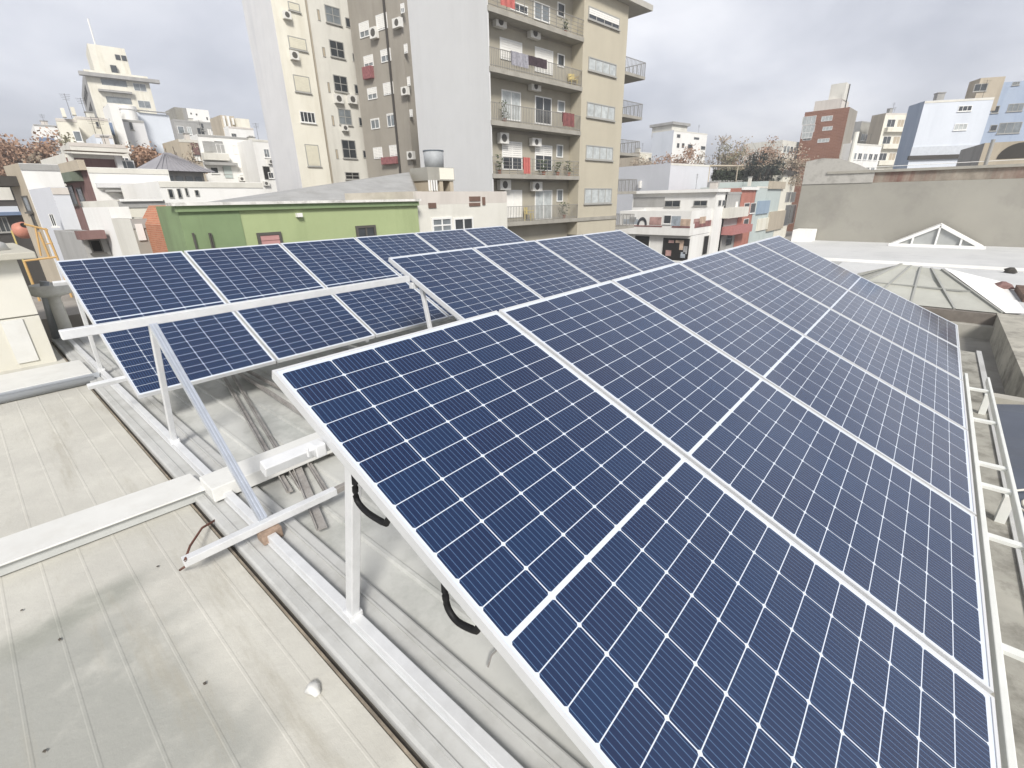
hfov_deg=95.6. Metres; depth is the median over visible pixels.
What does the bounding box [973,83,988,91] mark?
window
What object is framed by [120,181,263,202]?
long low white house
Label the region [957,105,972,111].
window
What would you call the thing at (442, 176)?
tank stand
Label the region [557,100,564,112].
window
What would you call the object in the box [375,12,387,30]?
window
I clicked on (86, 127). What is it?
pale cream house
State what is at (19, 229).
cement mixer
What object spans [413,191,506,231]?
pink parapet house
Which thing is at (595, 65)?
window
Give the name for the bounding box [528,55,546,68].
laundry
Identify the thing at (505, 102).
potted plant
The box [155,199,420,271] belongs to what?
green house
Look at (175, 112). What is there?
grey rooftop stack
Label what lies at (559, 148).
window
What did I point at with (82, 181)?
red fronted house
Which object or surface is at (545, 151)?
window
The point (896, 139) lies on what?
window
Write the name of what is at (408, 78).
window
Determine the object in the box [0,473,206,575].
cable tray
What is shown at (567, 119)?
laundry
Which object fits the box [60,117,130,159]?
terrace wall house
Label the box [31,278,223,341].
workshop
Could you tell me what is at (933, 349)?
solar panel
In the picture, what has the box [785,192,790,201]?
window
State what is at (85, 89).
window
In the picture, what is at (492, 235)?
solar panel
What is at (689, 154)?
tree
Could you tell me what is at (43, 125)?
leftmost white house
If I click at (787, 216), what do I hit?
window
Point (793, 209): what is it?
window
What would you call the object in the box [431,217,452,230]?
window
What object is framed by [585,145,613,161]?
window
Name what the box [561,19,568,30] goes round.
potted plant
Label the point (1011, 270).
rubble
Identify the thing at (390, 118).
window
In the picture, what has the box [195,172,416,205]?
lean to roof
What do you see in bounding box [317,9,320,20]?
window
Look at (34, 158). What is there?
tree
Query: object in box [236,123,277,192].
white square block
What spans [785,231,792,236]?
ground
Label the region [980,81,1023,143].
tall blue block
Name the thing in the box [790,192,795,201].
window
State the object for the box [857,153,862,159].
window
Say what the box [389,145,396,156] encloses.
window
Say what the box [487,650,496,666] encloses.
twig
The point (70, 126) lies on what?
tall cream house
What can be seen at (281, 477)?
metal bar
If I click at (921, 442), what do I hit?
solar panel
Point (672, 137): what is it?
distant white block
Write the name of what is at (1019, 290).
rusty sheet
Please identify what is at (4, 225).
window
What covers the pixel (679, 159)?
tree
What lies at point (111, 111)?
slim white block
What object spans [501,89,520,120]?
window
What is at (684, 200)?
corner shop
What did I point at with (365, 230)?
window
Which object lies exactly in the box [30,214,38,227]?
window
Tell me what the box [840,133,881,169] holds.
white terraces
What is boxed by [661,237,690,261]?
window
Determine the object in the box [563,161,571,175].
potted plant
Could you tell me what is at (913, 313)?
solar panel
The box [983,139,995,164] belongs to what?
pole
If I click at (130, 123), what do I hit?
window
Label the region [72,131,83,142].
window
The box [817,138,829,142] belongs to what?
window
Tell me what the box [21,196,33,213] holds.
window
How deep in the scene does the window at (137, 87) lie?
106.79 m
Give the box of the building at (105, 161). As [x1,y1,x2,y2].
[40,150,135,220]
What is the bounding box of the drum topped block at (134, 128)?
[108,105,150,152]
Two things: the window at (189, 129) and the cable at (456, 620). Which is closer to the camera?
the cable at (456, 620)
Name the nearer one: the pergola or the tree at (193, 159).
the tree at (193, 159)
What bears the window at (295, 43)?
in the cream tower at (303, 60)
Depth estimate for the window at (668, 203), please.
58.43 m
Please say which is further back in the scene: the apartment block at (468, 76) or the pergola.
the pergola
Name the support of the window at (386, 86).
in the taupe wing
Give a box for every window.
[0,217,10,232]
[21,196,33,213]
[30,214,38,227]
[48,214,59,227]
[65,185,78,205]
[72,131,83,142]
[75,187,85,206]
[84,85,87,106]
[88,239,107,254]
[122,160,135,168]
[128,121,134,130]
[133,83,146,91]
[137,100,151,108]
[167,189,173,197]
[176,188,182,197]
[177,126,184,133]
[187,127,192,135]
[192,233,197,249]
[196,127,204,134]
[208,233,214,247]
[210,167,218,173]
[232,145,237,153]
[256,232,282,244]
[262,166,271,179]
[263,149,269,157]
[287,1,301,13]
[287,35,308,52]
[293,74,312,94]
[299,111,316,124]
[304,144,321,167]
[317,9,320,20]
[322,47,325,56]
[324,4,342,26]
[328,39,345,59]
[332,74,349,93]
[337,108,353,126]
[341,139,357,159]
[345,17,349,27]
[345,172,359,179]
[354,84,357,93]
[355,225,376,236]
[359,20,369,38]
[363,54,373,66]
[367,87,377,99]
[370,118,379,129]
[373,147,382,158]
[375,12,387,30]
[380,48,390,62]
[383,81,393,95]
[386,113,393,126]
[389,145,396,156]
[400,3,404,13]
[403,44,407,53]
[407,76,410,85]
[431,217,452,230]
[453,217,473,228]
[499,37,521,60]
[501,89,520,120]
[502,141,521,169]
[504,190,521,217]
[510,2,527,15]
[534,0,549,23]
[535,46,552,74]
[535,95,551,124]
[535,145,551,170]
[535,190,551,219]
[556,144,562,157]
[556,189,562,201]
[557,1,564,18]
[557,53,564,67]
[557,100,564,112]
[583,188,612,204]
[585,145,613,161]
[586,101,615,121]
[587,6,620,31]
[587,56,616,78]
[635,235,649,246]
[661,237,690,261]
[662,215,671,224]
[663,200,680,207]
[692,200,707,206]
[701,235,708,255]
[725,235,732,246]
[749,203,755,213]
[783,205,791,225]
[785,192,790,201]
[788,204,796,223]
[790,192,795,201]
[801,132,812,138]
[802,115,816,124]
[802,124,814,132]
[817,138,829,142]
[821,115,832,121]
[822,126,832,130]
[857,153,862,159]
[878,153,886,160]
[882,136,891,143]
[886,119,895,126]
[888,153,895,160]
[892,136,900,143]
[896,119,904,126]
[953,123,967,130]
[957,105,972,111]
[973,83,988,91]
[988,125,997,131]
[990,105,1000,113]
[996,122,1022,134]
[1006,103,1023,112]
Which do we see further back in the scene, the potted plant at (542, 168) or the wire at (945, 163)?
the potted plant at (542, 168)
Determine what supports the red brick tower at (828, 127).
on the ground
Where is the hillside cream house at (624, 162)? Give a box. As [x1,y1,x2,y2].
[619,146,651,166]
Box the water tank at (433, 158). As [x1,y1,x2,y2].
[423,149,443,166]
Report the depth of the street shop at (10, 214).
40.19 m
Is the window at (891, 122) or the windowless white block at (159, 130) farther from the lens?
the window at (891, 122)
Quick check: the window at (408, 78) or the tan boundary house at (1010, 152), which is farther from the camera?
the window at (408, 78)
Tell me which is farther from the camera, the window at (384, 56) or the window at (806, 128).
the window at (806, 128)
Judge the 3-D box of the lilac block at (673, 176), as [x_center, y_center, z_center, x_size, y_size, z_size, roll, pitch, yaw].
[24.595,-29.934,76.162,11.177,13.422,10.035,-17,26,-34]
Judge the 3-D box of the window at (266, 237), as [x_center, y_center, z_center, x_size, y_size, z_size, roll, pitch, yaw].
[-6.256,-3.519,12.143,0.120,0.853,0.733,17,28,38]
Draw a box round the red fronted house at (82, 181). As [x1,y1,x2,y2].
[58,159,170,229]
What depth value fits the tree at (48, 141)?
59.35 m
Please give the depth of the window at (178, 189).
23.29 m
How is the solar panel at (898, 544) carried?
on the mounting rack
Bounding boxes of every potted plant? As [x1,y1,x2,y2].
[496,154,504,173]
[499,100,509,120]
[538,159,548,174]
[552,162,561,174]
[558,202,569,217]
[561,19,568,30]
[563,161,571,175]
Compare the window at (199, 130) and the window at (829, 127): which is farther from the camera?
the window at (829, 127)
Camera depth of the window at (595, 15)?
31.39 m
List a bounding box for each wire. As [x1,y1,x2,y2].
[179,519,214,570]
[865,159,1023,167]
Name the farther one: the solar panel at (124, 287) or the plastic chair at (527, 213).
the plastic chair at (527, 213)
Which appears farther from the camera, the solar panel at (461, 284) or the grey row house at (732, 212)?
the grey row house at (732, 212)
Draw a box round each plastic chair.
[524,207,533,220]
[567,74,577,83]
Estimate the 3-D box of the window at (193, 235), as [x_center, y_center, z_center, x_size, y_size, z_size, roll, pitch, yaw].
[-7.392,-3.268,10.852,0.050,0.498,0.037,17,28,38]
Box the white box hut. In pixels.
[82,207,131,255]
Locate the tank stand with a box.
[410,167,454,190]
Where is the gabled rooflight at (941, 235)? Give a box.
[888,223,985,248]
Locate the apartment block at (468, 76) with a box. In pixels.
[407,0,652,240]
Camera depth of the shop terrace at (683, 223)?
53.81 m
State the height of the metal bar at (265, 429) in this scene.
0.028 m
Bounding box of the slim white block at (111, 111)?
[103,103,131,154]
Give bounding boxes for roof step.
[0,360,99,403]
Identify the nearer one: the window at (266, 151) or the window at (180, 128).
the window at (266, 151)
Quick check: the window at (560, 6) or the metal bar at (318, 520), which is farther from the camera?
the window at (560, 6)
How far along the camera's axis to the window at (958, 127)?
63.19 m
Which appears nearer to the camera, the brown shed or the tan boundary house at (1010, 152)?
the brown shed
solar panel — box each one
[55,251,275,398]
[184,243,374,362]
[272,311,1000,767]
[280,237,448,337]
[355,233,454,318]
[388,248,540,319]
[415,229,485,251]
[463,226,524,245]
[473,240,598,297]
[499,280,993,693]
[535,235,641,282]
[583,230,675,271]
[611,262,975,514]
[679,250,967,429]
[724,242,962,380]
[755,235,959,347]
[996,404,1023,516]
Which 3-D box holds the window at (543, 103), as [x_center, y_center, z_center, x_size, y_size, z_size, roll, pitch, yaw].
[2.090,-18.238,31.005,1.630,1.610,0.050,-21,29,-40]
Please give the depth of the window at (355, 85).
44.59 m
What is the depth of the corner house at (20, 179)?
21.89 m
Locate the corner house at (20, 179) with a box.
[0,163,64,281]
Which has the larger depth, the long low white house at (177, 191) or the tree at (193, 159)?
the tree at (193, 159)
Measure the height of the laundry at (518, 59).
0.700 m
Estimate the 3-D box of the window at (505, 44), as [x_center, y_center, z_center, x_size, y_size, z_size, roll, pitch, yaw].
[-0.046,-20.134,28.060,1.868,1.075,0.050,-21,29,-40]
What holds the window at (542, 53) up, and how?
in the apartment block at (468, 76)
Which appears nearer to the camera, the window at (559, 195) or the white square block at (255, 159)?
the window at (559, 195)
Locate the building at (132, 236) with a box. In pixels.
[111,217,152,254]
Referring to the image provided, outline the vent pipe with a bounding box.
[27,282,74,345]
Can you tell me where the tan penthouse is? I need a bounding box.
[965,76,1005,111]
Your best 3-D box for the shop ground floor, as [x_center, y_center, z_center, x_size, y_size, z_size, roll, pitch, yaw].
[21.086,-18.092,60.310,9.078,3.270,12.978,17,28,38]
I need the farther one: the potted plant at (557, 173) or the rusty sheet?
the potted plant at (557, 173)
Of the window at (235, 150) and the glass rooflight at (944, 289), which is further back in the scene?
the window at (235, 150)
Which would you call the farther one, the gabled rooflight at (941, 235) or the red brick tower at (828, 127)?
the red brick tower at (828, 127)
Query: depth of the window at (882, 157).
107.00 m
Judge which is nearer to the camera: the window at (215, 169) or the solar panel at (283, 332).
the solar panel at (283, 332)
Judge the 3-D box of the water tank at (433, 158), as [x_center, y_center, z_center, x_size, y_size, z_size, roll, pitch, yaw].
[-3.607,-10.375,21.413,0.950,0.749,0.960,17,28,38]
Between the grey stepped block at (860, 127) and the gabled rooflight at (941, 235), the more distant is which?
the grey stepped block at (860, 127)
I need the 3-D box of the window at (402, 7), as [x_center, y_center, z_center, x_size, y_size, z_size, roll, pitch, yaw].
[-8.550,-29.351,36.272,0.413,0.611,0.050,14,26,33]
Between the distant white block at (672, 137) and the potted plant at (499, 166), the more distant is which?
the distant white block at (672, 137)
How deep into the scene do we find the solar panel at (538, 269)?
5.00 m
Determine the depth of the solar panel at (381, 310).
5.73 m
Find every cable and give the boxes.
[351,475,389,526]
[441,584,480,634]
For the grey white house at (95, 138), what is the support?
on the ground
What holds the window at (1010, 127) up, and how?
in the tall blue block at (1005, 122)
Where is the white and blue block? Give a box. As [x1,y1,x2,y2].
[893,80,994,168]
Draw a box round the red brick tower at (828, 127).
[786,82,857,230]
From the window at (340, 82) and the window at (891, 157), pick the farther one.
the window at (891, 157)
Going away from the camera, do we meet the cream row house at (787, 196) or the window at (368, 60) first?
the window at (368, 60)
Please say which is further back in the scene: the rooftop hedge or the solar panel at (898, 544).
the rooftop hedge
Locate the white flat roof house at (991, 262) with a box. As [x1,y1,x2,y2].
[791,228,1023,314]
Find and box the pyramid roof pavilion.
[136,152,214,181]
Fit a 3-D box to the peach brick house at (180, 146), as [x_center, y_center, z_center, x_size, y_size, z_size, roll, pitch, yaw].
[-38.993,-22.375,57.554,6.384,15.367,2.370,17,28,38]
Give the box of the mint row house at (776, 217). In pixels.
[719,181,785,239]
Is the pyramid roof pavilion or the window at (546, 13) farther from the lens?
the pyramid roof pavilion
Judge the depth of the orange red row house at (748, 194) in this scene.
64.84 m
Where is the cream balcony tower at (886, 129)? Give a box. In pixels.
[866,102,906,169]
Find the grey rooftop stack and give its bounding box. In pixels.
[165,107,184,119]
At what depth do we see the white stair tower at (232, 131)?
72.73 m
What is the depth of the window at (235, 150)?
64.28 m
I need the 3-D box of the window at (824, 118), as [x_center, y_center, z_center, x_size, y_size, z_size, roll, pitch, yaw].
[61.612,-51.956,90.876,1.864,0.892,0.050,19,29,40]
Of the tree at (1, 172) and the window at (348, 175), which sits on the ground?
the tree at (1, 172)
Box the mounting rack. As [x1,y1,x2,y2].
[52,266,523,767]
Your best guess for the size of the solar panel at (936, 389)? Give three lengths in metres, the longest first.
2.100 x 1.040 x 0.037 m
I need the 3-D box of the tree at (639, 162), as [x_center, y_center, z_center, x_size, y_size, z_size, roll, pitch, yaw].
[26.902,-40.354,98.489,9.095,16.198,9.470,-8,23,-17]
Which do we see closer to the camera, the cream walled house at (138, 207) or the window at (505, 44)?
the cream walled house at (138, 207)
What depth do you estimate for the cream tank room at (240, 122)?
73.92 m
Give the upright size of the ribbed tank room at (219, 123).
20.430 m
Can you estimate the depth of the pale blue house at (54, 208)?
19.80 m
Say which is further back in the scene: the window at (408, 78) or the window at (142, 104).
the window at (142, 104)
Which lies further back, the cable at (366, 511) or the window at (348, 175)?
the window at (348, 175)
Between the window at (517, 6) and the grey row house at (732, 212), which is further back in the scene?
the grey row house at (732, 212)
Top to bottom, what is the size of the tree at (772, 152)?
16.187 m
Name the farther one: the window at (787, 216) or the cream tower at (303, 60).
the window at (787, 216)
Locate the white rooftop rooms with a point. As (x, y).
(199, 115)
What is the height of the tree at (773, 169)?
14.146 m
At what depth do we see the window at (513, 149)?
30.12 m
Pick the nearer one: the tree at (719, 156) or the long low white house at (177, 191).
the long low white house at (177, 191)
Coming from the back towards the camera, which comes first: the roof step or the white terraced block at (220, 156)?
the white terraced block at (220, 156)
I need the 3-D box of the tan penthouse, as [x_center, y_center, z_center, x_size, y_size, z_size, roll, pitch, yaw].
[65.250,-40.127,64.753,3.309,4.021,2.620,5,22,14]
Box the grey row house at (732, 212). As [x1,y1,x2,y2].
[696,174,752,250]
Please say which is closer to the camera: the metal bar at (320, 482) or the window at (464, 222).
the metal bar at (320, 482)
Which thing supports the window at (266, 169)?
in the white square block at (255, 159)
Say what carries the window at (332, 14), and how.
in the cream tower at (303, 60)
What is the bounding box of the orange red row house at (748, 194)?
[687,187,759,246]
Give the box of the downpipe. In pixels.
[39,281,60,338]
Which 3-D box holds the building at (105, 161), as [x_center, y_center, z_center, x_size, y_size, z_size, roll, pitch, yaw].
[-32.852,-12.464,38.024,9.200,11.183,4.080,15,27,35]
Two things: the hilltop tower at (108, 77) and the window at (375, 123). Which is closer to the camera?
the window at (375, 123)
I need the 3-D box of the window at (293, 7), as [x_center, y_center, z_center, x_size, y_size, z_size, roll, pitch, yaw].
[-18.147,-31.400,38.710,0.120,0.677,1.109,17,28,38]
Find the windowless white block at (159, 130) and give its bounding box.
[137,109,174,154]
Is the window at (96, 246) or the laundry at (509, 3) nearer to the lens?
the window at (96, 246)
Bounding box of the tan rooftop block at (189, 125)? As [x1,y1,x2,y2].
[170,118,211,139]
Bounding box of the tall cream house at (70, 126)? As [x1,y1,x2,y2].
[55,94,83,144]
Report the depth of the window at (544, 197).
33.17 m
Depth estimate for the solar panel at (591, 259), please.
5.75 m
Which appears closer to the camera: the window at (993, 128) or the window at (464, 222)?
the window at (464, 222)
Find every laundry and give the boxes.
[428,180,437,190]
[500,0,514,8]
[510,51,528,68]
[523,157,529,173]
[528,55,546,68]
[562,112,573,126]
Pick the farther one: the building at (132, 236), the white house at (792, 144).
the white house at (792, 144)
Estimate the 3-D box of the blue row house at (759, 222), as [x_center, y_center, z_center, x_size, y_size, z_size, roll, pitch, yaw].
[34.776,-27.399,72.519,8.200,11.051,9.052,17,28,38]
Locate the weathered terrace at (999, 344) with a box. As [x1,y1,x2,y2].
[950,313,1023,404]
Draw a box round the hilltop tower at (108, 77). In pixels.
[78,19,159,117]
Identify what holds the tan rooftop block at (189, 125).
on the ground
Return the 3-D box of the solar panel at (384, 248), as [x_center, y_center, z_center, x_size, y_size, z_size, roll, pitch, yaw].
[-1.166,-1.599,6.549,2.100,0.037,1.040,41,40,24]
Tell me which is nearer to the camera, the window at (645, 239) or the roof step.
the roof step
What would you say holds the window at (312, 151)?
in the cream tower at (303, 60)
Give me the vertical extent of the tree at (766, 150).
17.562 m
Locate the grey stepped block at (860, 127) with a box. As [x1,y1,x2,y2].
[852,121,869,143]
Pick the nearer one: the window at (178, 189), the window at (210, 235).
the window at (210, 235)
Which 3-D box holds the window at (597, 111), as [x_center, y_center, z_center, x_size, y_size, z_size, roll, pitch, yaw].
[6.482,-19.649,33.574,3.520,0.992,0.120,-21,29,-40]
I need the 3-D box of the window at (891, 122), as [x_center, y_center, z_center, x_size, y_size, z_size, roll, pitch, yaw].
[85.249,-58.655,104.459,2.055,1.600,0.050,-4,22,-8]
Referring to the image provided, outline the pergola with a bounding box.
[708,165,785,181]
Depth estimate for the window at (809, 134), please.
93.78 m
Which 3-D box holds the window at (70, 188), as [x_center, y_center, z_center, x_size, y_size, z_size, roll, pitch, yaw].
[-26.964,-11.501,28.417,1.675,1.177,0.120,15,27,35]
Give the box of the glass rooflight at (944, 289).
[857,263,1023,325]
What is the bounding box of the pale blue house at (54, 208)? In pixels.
[29,187,81,279]
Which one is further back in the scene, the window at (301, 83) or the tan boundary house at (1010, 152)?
the window at (301, 83)
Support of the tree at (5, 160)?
on the ground
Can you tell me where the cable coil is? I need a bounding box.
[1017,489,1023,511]
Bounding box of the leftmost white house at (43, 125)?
[31,114,60,155]
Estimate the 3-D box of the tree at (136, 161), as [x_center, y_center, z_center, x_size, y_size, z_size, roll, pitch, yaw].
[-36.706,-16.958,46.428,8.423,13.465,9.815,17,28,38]
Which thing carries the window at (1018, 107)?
in the tall blue block at (1005, 122)
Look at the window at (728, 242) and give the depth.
61.89 m
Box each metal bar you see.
[222,377,292,492]
[231,375,300,490]
[238,373,302,416]
[245,370,281,390]
[283,444,326,530]
[307,462,332,497]
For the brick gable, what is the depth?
14.14 m
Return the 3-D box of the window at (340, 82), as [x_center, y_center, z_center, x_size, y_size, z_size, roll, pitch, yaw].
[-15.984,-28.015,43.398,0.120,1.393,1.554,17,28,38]
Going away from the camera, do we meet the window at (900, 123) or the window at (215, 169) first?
the window at (215, 169)
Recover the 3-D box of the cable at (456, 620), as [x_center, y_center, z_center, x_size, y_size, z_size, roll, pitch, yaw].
[-0.116,0.546,1.170,0.197,0.186,0.039,17,28,38]
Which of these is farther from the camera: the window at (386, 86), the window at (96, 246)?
the window at (386, 86)
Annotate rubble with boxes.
[994,281,1014,288]
[1004,267,1017,272]
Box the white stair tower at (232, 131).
[211,126,254,137]
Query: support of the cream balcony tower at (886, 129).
on the ground
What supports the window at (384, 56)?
in the taupe wing
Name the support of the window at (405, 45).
in the taupe wing
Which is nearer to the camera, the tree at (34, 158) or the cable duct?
the cable duct
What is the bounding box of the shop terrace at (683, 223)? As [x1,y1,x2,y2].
[619,209,712,235]
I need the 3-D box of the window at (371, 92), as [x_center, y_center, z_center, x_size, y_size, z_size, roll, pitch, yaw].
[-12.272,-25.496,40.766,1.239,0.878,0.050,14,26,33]
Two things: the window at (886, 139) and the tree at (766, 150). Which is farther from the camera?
the window at (886, 139)
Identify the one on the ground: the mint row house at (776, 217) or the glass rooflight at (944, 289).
the mint row house at (776, 217)
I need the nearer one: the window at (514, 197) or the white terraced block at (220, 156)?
the window at (514, 197)
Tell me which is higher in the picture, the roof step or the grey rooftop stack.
the grey rooftop stack
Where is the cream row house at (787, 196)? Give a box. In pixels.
[761,170,799,237]
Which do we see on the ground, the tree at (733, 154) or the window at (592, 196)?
the tree at (733, 154)
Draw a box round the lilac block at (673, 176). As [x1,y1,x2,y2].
[615,161,713,229]
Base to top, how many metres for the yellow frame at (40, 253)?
1.272 m
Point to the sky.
(737, 69)
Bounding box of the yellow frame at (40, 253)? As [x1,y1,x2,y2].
[23,223,72,300]
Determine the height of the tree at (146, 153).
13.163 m
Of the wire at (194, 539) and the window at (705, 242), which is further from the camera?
the window at (705, 242)
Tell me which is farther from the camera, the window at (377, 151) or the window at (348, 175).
the window at (348, 175)
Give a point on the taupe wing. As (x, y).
(380, 36)
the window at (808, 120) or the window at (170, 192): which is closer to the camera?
the window at (170, 192)
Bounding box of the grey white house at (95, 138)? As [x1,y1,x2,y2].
[86,116,113,143]
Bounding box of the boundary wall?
[793,132,1023,246]
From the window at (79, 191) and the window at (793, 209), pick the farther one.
the window at (793, 209)
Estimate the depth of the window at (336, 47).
42.47 m
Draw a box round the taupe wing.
[347,0,420,177]
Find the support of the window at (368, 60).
in the taupe wing
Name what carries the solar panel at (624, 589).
on the mounting rack
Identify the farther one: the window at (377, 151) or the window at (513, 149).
the window at (377, 151)
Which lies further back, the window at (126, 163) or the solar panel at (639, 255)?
the window at (126, 163)
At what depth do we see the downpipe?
6.02 m
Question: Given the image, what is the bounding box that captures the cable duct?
[199,432,333,501]
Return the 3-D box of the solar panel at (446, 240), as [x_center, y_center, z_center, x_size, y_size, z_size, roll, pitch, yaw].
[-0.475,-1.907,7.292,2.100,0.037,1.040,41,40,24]
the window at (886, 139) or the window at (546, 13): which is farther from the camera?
the window at (886, 139)
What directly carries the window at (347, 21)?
in the cream tower at (303, 60)
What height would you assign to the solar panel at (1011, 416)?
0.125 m
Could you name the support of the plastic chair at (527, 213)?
on the apartment block at (468, 76)
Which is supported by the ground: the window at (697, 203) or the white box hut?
the white box hut
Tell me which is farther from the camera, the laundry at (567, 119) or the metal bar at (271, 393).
the laundry at (567, 119)
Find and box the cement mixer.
[11,222,31,284]
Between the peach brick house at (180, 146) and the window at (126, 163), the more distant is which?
the peach brick house at (180, 146)
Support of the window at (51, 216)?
in the pale blue house at (54, 208)
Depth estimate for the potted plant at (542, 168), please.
31.68 m
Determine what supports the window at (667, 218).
in the shop terrace at (683, 223)
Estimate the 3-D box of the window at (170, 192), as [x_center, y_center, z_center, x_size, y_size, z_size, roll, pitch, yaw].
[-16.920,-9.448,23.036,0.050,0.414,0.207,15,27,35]
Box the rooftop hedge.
[710,169,782,181]
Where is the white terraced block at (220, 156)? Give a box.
[190,120,247,181]
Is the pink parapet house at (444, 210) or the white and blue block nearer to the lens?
the pink parapet house at (444, 210)
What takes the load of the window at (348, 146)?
in the cream tower at (303, 60)
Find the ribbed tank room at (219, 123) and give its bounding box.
[210,115,235,135]
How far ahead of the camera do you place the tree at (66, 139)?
40.99 m
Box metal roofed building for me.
[0,313,1023,767]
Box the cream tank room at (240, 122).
[235,118,249,127]
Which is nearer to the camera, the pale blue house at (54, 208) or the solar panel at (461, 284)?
the solar panel at (461, 284)
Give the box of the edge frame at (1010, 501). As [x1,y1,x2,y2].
[963,373,1023,767]
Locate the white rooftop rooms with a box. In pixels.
[182,108,209,121]
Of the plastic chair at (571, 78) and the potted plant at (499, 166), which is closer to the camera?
the potted plant at (499, 166)
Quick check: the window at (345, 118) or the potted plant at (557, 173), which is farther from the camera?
the window at (345, 118)
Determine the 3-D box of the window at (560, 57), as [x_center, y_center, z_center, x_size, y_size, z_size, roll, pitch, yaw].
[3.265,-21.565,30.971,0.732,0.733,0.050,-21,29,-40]
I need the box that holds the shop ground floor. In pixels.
[628,233,708,261]
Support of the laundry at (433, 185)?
hanging from the pink parapet house at (444, 210)
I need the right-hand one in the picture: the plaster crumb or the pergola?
the pergola
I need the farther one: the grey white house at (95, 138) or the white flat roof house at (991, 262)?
the grey white house at (95, 138)
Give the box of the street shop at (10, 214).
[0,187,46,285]
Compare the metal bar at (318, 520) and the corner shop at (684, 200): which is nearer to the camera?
the metal bar at (318, 520)
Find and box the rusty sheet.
[1014,285,1023,301]
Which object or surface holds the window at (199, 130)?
in the tan rooftop block at (189, 125)
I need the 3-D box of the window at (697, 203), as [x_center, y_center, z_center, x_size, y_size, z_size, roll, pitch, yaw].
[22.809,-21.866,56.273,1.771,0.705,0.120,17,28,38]
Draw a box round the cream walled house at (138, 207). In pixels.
[80,199,165,229]
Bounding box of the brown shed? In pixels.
[53,229,111,259]
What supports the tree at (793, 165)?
on the ground
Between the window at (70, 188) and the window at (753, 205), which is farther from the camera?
the window at (753, 205)
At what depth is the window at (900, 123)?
104.79 m
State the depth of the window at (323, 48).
41.68 m
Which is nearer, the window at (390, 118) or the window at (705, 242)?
the window at (390, 118)
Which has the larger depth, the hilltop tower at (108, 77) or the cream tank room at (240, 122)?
the hilltop tower at (108, 77)
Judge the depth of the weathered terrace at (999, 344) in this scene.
6.90 m
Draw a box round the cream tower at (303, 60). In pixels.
[242,0,367,190]
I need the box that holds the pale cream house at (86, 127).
[73,98,114,143]
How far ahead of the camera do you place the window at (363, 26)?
39.09 m
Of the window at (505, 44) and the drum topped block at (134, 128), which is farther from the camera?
the drum topped block at (134, 128)
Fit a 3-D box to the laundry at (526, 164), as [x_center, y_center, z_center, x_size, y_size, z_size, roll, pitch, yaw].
[0.926,-14.077,29.938,0.600,0.950,0.152,-21,29,-40]
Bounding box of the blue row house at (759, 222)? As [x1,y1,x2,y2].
[700,174,770,242]
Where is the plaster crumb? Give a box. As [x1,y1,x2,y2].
[304,680,320,697]
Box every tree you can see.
[0,127,62,174]
[0,134,61,174]
[0,145,32,175]
[2,145,60,169]
[56,132,100,144]
[125,141,207,173]
[128,141,160,167]
[173,142,212,181]
[620,153,656,166]
[651,143,699,163]
[668,153,697,163]
[689,135,752,169]
[705,142,749,176]
[721,135,782,169]
[736,151,791,181]
[740,144,804,175]
[759,143,818,185]
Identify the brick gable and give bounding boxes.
[143,205,167,252]
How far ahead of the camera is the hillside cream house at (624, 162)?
107.16 m
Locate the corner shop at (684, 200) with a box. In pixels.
[632,189,730,253]
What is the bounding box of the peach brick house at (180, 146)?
[162,133,206,181]
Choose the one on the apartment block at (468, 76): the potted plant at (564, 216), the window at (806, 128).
the potted plant at (564, 216)
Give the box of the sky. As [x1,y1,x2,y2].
[0,0,1023,180]
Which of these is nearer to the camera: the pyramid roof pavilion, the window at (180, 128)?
the pyramid roof pavilion
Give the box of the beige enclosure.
[0,242,56,371]
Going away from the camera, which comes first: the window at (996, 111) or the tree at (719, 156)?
the window at (996, 111)
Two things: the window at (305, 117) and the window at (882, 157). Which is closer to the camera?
the window at (305, 117)
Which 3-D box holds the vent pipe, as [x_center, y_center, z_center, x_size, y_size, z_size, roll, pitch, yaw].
[-5.873,-0.756,6.099,0.460,1.100,0.460,17,28,38]
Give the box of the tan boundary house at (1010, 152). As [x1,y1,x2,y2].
[956,141,1023,165]
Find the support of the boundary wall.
on the ground
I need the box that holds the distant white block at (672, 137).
[649,121,707,164]
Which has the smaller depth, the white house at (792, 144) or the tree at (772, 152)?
the tree at (772, 152)
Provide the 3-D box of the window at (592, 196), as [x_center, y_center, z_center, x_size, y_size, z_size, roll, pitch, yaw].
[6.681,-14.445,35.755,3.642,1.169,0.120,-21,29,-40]

